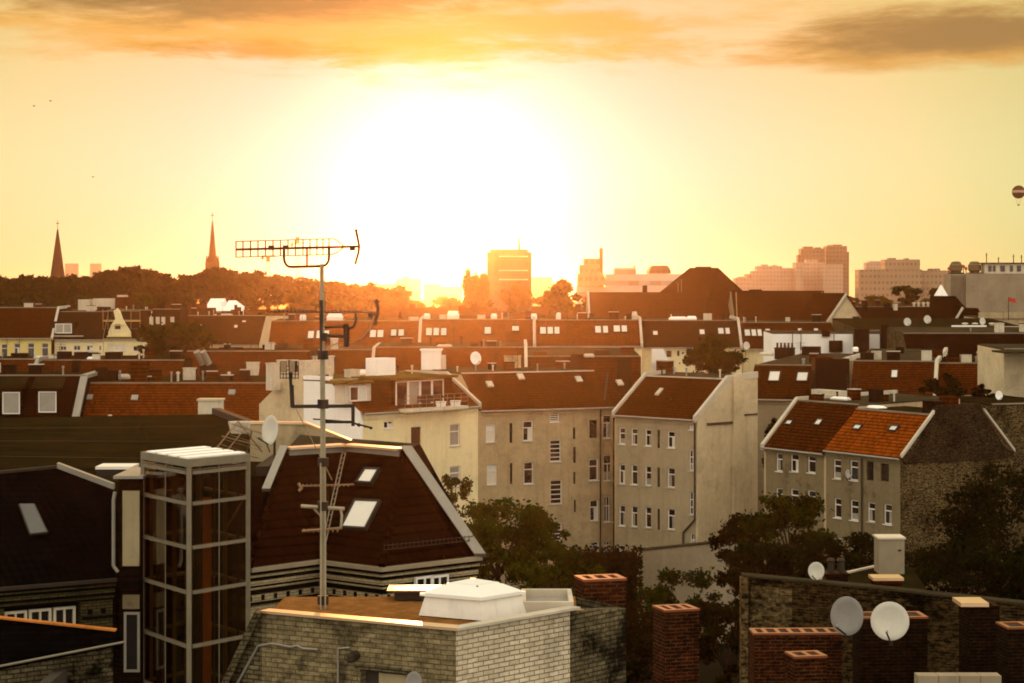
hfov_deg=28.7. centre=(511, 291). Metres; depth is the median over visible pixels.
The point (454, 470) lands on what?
window
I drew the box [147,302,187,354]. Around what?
timbered house
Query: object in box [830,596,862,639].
satellite dish
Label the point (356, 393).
window
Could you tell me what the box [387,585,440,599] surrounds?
roof slab
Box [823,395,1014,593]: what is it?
orange roofed tenement
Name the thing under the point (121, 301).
flat block
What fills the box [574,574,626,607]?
brick chimney
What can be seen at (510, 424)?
window
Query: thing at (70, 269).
tower block
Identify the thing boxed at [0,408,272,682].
felt roofed house
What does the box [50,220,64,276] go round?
church
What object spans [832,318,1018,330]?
flat roofed house
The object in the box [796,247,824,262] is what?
tower block
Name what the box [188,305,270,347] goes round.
long dark house
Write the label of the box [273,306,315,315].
house
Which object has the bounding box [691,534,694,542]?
window
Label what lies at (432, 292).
block
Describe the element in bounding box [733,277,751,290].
housing slab
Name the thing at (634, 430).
window
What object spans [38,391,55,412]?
window
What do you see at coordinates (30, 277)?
park tree
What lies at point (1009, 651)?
brick chimney
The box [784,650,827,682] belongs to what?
brick chimney
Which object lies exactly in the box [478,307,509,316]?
house
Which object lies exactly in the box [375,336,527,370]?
pink red house
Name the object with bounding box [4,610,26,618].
window
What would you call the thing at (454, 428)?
window
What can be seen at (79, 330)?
dark roofed house
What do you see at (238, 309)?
house
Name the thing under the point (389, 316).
house
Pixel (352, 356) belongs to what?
brown roofed house
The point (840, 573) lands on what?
wall stack
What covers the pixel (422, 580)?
window
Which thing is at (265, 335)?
trapezoid gabled house
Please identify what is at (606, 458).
window
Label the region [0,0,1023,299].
sky
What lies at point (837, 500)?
window
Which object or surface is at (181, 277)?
park tree
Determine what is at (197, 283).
park tree
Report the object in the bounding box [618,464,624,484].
window
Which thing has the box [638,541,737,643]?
courtyard wall
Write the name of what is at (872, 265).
block
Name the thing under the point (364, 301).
park tree
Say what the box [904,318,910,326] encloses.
satellite dish
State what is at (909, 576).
flat roofed house
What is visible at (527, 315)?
house
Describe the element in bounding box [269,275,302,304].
park tree
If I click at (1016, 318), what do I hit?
colonnaded house
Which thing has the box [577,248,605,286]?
stepped tower
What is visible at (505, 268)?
office tower
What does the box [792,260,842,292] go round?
housing slab
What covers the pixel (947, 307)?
steep roofed house
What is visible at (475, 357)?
satellite dish
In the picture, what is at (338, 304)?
park tree
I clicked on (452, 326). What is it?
red roofed house
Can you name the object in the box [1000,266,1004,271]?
window
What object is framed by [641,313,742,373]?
grey brown roofed house
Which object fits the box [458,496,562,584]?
courtyard tree
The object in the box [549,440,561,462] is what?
window
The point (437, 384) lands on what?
terrace door
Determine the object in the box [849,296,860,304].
park tree
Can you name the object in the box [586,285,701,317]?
school wing
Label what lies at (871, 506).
window
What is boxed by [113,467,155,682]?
stair pier
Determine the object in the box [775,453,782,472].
window
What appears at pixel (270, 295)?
park tree
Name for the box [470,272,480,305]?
poplar
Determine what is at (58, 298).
broad tree
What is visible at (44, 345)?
window
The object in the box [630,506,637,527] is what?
window
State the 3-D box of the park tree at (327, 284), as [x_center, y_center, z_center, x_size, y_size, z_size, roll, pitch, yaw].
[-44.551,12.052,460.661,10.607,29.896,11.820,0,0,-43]
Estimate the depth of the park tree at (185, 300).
419.03 m
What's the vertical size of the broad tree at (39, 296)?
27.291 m
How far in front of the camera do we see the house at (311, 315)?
346.46 m
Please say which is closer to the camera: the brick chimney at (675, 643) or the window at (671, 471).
the brick chimney at (675, 643)
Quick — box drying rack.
[216,421,269,458]
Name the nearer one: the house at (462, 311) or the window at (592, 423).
the window at (592, 423)
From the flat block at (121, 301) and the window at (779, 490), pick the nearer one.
the window at (779, 490)
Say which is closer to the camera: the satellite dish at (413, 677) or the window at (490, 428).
the satellite dish at (413, 677)
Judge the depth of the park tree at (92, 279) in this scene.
471.26 m
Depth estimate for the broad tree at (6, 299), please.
348.86 m
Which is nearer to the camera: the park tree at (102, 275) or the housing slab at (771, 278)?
the park tree at (102, 275)
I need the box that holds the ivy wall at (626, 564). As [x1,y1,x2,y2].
[574,544,643,638]
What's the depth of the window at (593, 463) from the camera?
181.26 m
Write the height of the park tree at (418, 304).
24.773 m
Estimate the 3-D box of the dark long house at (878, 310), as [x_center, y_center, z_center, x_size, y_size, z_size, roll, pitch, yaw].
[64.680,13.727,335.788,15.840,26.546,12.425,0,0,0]
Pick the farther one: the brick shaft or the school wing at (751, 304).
the school wing at (751, 304)
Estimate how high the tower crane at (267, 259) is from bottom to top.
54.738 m
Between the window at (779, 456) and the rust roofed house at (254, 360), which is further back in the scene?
the rust roofed house at (254, 360)
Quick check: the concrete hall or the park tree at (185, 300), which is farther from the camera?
the concrete hall
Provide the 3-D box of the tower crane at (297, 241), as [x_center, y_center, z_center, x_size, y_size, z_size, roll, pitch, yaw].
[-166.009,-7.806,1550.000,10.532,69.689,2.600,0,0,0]
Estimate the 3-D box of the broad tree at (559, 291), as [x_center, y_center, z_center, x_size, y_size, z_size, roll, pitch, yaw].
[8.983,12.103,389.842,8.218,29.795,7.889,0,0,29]
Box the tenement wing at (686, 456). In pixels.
[611,360,757,598]
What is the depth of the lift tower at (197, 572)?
54.81 m
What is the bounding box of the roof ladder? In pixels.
[326,452,345,541]
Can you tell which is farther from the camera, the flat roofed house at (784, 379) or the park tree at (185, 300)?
the park tree at (185, 300)
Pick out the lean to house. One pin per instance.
(36, 651)
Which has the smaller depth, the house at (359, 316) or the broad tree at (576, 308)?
the house at (359, 316)
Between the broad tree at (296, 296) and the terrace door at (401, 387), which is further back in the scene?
the broad tree at (296, 296)
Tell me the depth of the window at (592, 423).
181.21 m
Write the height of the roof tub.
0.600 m
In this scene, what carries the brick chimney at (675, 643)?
on the ground
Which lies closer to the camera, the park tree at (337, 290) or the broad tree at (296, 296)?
the broad tree at (296, 296)
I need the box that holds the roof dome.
[419,578,525,620]
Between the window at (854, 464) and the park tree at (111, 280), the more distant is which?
the park tree at (111, 280)
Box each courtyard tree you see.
[441,474,473,512]
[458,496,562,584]
[467,517,511,579]
[503,507,583,586]
[506,542,605,595]
[626,608,652,682]
[636,566,723,644]
[693,599,739,682]
[707,509,768,589]
[716,540,827,614]
[735,490,838,575]
[761,418,776,467]
[800,531,873,569]
[835,553,873,570]
[904,536,1023,599]
[921,460,1023,591]
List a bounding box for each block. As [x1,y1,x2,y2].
[65,264,78,276]
[78,295,135,309]
[90,264,100,276]
[374,276,420,301]
[424,284,461,307]
[531,277,557,305]
[576,265,681,304]
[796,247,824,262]
[823,245,848,295]
[855,258,950,303]
[864,261,880,269]
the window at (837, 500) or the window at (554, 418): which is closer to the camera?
the window at (837, 500)
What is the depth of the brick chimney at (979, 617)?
46.01 m
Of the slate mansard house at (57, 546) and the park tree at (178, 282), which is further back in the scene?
the park tree at (178, 282)
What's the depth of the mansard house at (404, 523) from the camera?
57.87 m
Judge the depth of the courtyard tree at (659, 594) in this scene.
112.02 m
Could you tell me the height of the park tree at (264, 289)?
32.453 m
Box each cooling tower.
[948,261,963,273]
[966,261,982,273]
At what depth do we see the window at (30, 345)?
288.17 m
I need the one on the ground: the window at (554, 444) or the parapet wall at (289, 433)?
the parapet wall at (289, 433)
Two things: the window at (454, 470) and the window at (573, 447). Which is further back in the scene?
the window at (573, 447)
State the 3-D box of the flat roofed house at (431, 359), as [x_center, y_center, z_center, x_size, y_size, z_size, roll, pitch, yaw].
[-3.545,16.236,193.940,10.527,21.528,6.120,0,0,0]
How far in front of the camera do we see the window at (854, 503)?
155.19 m
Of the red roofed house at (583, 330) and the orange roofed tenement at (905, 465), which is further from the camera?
the red roofed house at (583, 330)
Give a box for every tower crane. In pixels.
[261,257,269,275]
[291,237,304,277]
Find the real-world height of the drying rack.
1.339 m
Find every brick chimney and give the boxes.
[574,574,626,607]
[652,603,699,682]
[749,627,842,682]
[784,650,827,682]
[852,611,927,682]
[952,597,999,672]
[996,621,1023,682]
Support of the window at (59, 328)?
in the dark roofed house at (79, 330)
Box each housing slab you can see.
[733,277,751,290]
[744,265,793,290]
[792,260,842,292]
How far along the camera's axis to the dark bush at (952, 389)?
167.68 m
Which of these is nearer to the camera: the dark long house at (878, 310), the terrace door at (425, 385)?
the terrace door at (425, 385)
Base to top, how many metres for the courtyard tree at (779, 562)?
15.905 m
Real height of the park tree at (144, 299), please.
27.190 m
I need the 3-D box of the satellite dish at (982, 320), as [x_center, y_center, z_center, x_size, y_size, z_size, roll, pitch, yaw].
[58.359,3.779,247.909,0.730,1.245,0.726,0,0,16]
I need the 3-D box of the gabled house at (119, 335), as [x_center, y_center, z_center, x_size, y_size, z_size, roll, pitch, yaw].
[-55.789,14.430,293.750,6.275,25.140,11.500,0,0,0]
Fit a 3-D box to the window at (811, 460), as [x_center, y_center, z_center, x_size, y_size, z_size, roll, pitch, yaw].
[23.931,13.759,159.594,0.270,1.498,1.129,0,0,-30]
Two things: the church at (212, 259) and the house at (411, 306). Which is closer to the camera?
the house at (411, 306)
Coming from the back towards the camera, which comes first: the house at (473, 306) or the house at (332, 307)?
the house at (473, 306)
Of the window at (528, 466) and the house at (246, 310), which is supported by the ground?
the house at (246, 310)
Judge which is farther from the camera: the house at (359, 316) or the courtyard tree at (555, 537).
the house at (359, 316)
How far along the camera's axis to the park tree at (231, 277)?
437.96 m
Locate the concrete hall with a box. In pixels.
[944,253,1023,311]
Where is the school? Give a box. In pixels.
[661,267,742,317]
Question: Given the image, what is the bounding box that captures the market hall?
[207,298,244,310]
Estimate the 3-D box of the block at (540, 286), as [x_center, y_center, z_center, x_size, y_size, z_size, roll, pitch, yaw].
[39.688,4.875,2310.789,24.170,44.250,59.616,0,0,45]
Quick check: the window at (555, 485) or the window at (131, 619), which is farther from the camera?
the window at (555, 485)
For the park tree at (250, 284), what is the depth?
447.37 m
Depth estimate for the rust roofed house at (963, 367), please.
189.66 m
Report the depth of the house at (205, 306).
378.87 m
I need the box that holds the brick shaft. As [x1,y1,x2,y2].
[810,356,848,390]
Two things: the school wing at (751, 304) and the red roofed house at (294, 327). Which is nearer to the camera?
the red roofed house at (294, 327)
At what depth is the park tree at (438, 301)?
855.91 m
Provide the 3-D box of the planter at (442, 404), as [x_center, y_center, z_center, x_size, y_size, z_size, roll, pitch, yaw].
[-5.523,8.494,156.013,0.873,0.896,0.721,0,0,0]
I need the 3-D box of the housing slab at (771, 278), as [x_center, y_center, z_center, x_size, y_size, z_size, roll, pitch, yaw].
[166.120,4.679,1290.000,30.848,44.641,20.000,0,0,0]
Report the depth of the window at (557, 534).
179.67 m
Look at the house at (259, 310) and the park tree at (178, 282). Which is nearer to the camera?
the house at (259, 310)
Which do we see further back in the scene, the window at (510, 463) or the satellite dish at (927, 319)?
the satellite dish at (927, 319)
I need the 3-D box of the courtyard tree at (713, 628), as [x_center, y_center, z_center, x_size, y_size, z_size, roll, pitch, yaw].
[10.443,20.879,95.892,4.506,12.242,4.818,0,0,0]
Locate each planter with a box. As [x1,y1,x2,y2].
[435,395,445,406]
[450,395,460,405]
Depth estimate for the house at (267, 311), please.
341.95 m
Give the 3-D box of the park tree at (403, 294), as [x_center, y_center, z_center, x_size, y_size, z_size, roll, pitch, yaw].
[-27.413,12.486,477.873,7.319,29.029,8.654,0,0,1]
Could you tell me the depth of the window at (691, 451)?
171.61 m
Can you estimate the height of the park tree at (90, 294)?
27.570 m
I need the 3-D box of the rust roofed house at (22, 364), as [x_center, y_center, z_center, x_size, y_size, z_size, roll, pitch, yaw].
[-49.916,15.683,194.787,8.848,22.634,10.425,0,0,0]
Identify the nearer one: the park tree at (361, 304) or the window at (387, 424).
the window at (387, 424)
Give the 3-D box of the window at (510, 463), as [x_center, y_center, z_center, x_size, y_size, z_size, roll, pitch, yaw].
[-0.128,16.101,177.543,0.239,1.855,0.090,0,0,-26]
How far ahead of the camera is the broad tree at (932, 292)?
399.39 m
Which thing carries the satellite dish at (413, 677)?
attached to the light brick house at (308, 640)
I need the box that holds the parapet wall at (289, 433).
[250,421,351,461]
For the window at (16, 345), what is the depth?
288.17 m
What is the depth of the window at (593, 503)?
181.26 m
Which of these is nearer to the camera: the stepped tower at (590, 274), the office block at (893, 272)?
the stepped tower at (590, 274)
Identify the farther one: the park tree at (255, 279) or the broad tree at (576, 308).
the park tree at (255, 279)
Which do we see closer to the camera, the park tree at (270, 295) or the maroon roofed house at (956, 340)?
the maroon roofed house at (956, 340)
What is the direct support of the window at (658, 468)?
in the tenement wing at (686, 456)
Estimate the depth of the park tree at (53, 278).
481.24 m
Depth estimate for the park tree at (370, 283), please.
503.52 m
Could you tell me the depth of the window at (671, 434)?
173.34 m
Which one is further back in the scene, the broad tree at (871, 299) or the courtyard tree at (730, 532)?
the broad tree at (871, 299)
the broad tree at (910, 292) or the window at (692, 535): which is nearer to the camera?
the window at (692, 535)
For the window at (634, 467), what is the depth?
176.45 m
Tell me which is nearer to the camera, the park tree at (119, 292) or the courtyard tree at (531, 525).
the courtyard tree at (531, 525)
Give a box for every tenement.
[433,348,623,588]
[760,373,959,571]
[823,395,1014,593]
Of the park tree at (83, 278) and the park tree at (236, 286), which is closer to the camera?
the park tree at (236, 286)
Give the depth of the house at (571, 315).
555.42 m
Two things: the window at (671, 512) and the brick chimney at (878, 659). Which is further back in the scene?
the window at (671, 512)
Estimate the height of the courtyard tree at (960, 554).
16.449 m
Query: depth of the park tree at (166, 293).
419.67 m
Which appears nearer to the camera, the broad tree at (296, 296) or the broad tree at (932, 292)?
the broad tree at (296, 296)
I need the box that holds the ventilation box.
[873,534,905,573]
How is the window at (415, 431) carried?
in the cream house at (381, 393)
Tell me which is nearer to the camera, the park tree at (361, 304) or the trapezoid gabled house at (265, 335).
the trapezoid gabled house at (265, 335)
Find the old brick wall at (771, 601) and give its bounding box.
[740,572,1023,682]
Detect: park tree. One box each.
[0,276,11,283]
[4,274,28,290]
[7,274,34,292]
[8,289,31,299]
[15,289,50,304]
[19,275,60,295]
[49,274,95,297]
[49,275,79,293]
[58,291,75,307]
[73,294,101,309]
[74,289,99,309]
[75,275,92,283]
[87,273,104,296]
[95,270,132,296]
[100,266,145,293]
[102,289,139,304]
[117,264,147,292]
[128,291,158,307]
[131,270,178,299]
[156,289,177,306]
[157,290,192,307]
[168,278,182,288]
[169,274,208,307]
[174,273,188,282]
[184,268,226,306]
[205,267,241,300]
[212,266,247,301]
[228,287,263,309]
[231,269,258,290]
[232,288,264,309]
[240,271,260,290]
[248,269,276,300]
[260,276,277,308]
[266,274,286,308]
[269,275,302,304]
[281,276,325,294]
[286,294,316,307]
[301,280,333,297]
[310,299,319,306]
[316,300,355,310]
[319,281,366,302]
[344,300,371,310]
[349,282,367,291]
[358,285,398,308]
[359,300,376,308]
[361,281,384,289]
[389,284,412,308]
[406,300,426,307]
[432,296,448,306]
[438,297,462,307]
[470,299,500,310]
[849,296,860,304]
[919,298,929,303]
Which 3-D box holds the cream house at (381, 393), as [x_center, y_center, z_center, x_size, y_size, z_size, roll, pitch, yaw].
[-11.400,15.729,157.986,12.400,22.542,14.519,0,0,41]
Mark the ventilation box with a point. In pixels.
(888, 553)
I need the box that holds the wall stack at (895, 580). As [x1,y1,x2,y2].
[868,574,903,586]
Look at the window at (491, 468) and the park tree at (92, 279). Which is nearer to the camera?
the window at (491, 468)
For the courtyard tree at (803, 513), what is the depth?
116.91 m
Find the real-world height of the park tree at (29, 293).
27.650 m
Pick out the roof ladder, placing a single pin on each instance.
(336, 491)
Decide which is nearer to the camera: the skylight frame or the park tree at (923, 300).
the skylight frame
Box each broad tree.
[0,290,28,305]
[20,291,59,305]
[53,294,75,309]
[279,286,314,309]
[499,281,537,314]
[537,278,582,316]
[570,299,585,313]
[864,295,890,304]
[889,284,923,304]
[928,288,937,295]
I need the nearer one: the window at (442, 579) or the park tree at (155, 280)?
the window at (442, 579)
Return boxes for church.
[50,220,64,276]
[205,212,219,303]
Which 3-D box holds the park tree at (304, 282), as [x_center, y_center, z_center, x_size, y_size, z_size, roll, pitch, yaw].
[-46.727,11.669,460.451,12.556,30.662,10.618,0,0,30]
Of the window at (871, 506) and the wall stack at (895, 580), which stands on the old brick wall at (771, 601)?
the wall stack at (895, 580)
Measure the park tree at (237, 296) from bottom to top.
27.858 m
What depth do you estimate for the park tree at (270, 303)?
502.37 m
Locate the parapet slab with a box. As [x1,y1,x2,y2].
[914,672,1000,682]
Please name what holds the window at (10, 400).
in the dormer house at (36, 390)
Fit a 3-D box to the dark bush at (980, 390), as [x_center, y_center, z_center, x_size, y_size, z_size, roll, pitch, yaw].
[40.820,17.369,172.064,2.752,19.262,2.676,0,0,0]
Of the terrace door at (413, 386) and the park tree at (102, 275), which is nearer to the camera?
the terrace door at (413, 386)
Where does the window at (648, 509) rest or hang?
in the tenement wing at (686, 456)
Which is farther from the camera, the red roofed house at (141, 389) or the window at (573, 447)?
the window at (573, 447)
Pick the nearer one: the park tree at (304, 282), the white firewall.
the white firewall
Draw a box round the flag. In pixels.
[1008,297,1015,319]
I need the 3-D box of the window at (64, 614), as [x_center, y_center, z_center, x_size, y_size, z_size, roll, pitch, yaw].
[-12.070,9.068,53.860,0.613,1.195,0.140,0,0,-32]
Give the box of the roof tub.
[228,421,249,433]
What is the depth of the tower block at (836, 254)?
1360.00 m
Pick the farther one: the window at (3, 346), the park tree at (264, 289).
the park tree at (264, 289)
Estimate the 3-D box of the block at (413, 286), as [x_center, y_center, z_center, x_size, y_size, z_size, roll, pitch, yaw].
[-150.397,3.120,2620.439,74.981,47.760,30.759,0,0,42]
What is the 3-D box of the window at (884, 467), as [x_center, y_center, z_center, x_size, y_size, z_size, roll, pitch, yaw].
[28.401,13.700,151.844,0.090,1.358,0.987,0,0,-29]
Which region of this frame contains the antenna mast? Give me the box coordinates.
[235,229,379,609]
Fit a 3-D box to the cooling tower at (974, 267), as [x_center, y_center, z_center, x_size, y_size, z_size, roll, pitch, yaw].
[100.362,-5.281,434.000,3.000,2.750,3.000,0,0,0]
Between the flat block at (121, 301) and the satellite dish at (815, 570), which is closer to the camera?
the satellite dish at (815, 570)
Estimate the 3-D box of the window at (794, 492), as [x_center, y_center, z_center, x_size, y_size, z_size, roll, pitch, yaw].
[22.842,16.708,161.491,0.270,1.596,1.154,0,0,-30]
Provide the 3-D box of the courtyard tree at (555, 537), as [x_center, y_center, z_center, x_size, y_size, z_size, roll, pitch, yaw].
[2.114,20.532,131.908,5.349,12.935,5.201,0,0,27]
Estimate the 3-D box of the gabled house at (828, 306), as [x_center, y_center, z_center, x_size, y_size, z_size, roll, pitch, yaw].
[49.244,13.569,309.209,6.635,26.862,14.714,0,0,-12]
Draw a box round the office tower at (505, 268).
[487,238,530,313]
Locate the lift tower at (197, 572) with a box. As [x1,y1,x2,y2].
[141,446,249,682]
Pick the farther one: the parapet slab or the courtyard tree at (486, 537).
the courtyard tree at (486, 537)
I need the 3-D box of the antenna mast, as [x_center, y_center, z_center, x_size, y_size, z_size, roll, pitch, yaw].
[-3.687,3.643,36.000,2.635,9.561,0.403,0,0,0]
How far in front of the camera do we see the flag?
289.96 m
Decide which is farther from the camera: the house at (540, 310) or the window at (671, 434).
the house at (540, 310)
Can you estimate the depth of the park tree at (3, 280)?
477.94 m
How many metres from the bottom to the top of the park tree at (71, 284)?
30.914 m
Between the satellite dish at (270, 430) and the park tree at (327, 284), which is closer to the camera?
the satellite dish at (270, 430)
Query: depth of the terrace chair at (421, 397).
154.50 m
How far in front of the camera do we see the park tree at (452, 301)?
549.80 m
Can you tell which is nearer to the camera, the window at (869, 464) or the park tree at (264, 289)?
the window at (869, 464)
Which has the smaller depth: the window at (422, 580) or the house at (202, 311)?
the window at (422, 580)
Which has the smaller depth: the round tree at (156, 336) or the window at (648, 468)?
the window at (648, 468)
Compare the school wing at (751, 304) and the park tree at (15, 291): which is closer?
the school wing at (751, 304)
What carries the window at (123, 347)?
in the gabled house at (119, 335)
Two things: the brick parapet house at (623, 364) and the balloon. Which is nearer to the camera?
the brick parapet house at (623, 364)
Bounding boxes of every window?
[1,344,6,355]
[2,392,19,413]
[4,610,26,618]
[14,343,18,352]
[28,343,33,355]
[28,608,51,620]
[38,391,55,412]
[42,343,47,355]
[52,606,75,623]
[55,324,71,332]
[121,345,125,350]
[124,612,139,671]
[349,386,366,400]
[383,421,394,429]
[411,427,419,443]
[414,575,433,584]
[430,574,448,584]
[450,424,459,446]
[450,466,459,487]
[486,424,496,442]
[486,464,497,485]
[509,423,511,442]
[510,463,511,483]
[522,421,533,441]
[523,462,534,484]
[549,413,560,422]
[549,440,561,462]
[550,480,562,504]
[551,523,562,541]
[573,447,574,462]
[589,420,595,437]
[589,459,598,481]
[589,500,599,521]
[590,542,597,551]
[603,415,612,438]
[603,455,612,481]
[603,496,612,522]
[604,541,609,551]
[618,427,624,444]
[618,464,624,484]
[618,505,624,526]
[630,428,637,445]
[630,465,637,485]
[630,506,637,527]
[644,429,651,446]
[644,466,651,486]
[644,507,651,528]
[658,430,659,447]
[658,468,659,486]
[658,509,659,529]
[666,467,674,488]
[666,508,674,530]
[667,431,674,448]
[688,450,693,471]
[688,492,693,515]
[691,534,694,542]
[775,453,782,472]
[777,488,781,496]
[789,455,797,472]
[791,489,797,504]
[806,457,814,473]
[808,490,814,497]
[832,459,840,479]
[833,498,841,519]
[848,460,857,481]
[849,500,858,521]
[866,502,874,523]
[867,461,872,480]
[881,463,888,481]
[882,504,891,525]
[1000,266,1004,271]
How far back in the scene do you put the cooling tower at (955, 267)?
433.00 m
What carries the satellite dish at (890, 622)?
attached to the brick chimney at (878, 659)
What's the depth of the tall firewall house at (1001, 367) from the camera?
176.90 m
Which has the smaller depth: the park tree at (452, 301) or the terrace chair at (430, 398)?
the terrace chair at (430, 398)
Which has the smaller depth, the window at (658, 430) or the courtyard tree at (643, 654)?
the courtyard tree at (643, 654)
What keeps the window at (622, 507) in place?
in the tenement wing at (686, 456)
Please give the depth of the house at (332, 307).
361.94 m
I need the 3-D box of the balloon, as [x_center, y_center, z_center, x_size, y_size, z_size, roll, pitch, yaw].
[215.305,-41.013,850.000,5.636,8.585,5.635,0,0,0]
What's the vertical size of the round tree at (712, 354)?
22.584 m
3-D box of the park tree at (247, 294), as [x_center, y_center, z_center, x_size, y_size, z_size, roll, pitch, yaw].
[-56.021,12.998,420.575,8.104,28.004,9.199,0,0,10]
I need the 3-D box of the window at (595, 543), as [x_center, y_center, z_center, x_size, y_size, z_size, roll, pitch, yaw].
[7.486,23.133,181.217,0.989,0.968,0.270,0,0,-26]
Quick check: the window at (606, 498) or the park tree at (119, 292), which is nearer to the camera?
the window at (606, 498)
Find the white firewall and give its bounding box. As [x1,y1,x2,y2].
[652,349,667,370]
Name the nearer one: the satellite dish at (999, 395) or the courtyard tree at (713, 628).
the courtyard tree at (713, 628)
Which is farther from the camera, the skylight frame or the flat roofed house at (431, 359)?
the flat roofed house at (431, 359)
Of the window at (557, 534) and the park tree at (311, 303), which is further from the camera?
the park tree at (311, 303)
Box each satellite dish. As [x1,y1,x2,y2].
[256,415,277,460]
[406,671,421,682]
[470,352,480,368]
[743,342,749,355]
[808,562,823,584]
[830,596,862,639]
[846,470,851,480]
[871,602,908,645]
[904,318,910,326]
[924,315,930,325]
[980,317,984,324]
[995,391,1002,399]
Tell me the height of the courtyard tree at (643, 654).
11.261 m
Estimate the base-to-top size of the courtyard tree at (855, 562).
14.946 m
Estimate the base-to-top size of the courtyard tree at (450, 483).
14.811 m
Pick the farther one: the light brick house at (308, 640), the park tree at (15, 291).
the park tree at (15, 291)
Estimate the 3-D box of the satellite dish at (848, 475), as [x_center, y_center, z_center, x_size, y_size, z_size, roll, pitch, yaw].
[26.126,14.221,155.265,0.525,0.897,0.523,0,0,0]
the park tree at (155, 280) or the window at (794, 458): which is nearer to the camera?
the window at (794, 458)
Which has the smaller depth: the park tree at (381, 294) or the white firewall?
the white firewall
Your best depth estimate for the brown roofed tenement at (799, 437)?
162.28 m
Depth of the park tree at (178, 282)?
486.98 m
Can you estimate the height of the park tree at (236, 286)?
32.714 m
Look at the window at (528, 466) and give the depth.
178.34 m
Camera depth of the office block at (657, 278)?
740.00 m
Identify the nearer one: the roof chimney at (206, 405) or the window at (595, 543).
the roof chimney at (206, 405)
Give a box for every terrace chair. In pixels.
[417,396,422,407]
[428,395,432,406]
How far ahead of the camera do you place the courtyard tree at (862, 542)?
109.48 m
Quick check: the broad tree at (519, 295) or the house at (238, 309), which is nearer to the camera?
the house at (238, 309)
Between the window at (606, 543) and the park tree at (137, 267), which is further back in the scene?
the park tree at (137, 267)
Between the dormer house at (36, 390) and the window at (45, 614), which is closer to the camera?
the window at (45, 614)
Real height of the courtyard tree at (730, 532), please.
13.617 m
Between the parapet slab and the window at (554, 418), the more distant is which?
the window at (554, 418)
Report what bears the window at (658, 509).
in the tenement wing at (686, 456)
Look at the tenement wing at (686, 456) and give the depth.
174.35 m
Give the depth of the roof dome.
34.94 m
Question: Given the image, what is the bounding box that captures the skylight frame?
[521,589,573,612]
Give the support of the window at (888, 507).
in the orange roofed tenement at (905, 465)
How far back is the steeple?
321.39 m
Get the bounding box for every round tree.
[131,320,225,354]
[679,333,748,373]
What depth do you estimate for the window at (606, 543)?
181.83 m
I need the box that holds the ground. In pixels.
[197,300,739,682]
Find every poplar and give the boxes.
[461,268,472,307]
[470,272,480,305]
[478,272,489,306]
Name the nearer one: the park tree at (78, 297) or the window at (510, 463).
the window at (510, 463)
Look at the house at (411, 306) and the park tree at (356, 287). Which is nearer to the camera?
the house at (411, 306)
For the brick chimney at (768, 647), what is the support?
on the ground
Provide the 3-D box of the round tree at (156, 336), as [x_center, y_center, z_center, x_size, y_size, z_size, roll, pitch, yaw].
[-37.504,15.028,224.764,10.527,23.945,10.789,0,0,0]
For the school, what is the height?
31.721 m
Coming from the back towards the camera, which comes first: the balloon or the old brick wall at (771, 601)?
the balloon
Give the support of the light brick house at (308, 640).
on the ground
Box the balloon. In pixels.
[1012,185,1023,205]
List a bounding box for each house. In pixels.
[0,298,69,355]
[0,337,56,370]
[0,360,97,417]
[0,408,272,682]
[0,462,118,627]
[0,616,124,682]
[11,338,191,374]
[53,305,110,354]
[83,356,276,420]
[103,305,153,354]
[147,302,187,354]
[186,336,317,374]
[188,304,211,313]
[188,304,215,310]
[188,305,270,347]
[217,307,258,313]
[221,596,625,682]
[226,307,242,313]
[230,435,486,662]
[252,309,279,312]
[257,316,288,347]
[258,350,481,523]
[262,335,380,373]
[263,305,272,315]
[269,302,423,344]
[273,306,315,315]
[280,305,350,313]
[288,305,342,318]
[343,313,363,318]
[364,305,417,318]
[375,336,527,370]
[378,308,400,318]
[398,305,478,318]
[408,304,424,309]
[420,349,528,370]
[421,310,534,347]
[425,304,496,310]
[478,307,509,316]
[510,311,551,317]
[510,312,540,317]
[527,347,640,543]
[531,306,574,313]
[531,311,642,375]
[549,308,584,317]
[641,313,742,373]
[740,307,832,372]
[753,342,859,570]
[764,325,888,361]
[796,293,862,322]
[821,565,926,589]
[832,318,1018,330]
[850,343,947,395]
[852,300,929,317]
[887,323,1023,355]
[928,344,977,395]
[929,296,979,317]
[960,395,1023,552]
[964,312,1023,324]
[978,344,1023,396]
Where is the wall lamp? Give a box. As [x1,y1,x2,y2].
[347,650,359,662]
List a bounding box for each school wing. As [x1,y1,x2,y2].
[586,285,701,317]
[728,289,823,319]
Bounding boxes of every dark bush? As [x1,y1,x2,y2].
[918,373,967,399]
[971,383,1003,397]
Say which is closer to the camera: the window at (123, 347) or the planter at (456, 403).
the planter at (456, 403)
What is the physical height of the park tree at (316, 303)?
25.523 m
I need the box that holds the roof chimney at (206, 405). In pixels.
[197,398,224,413]
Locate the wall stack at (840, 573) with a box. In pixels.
[822,558,849,581]
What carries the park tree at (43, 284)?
on the ground
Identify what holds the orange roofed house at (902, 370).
on the ground
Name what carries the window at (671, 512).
in the tenement wing at (686, 456)
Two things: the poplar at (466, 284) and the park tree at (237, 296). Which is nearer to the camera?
the park tree at (237, 296)
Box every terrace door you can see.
[395,381,407,404]
[408,380,419,403]
[420,380,431,403]
[432,379,443,402]
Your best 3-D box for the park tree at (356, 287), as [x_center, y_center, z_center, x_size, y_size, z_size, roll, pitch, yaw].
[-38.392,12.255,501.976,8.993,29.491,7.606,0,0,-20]

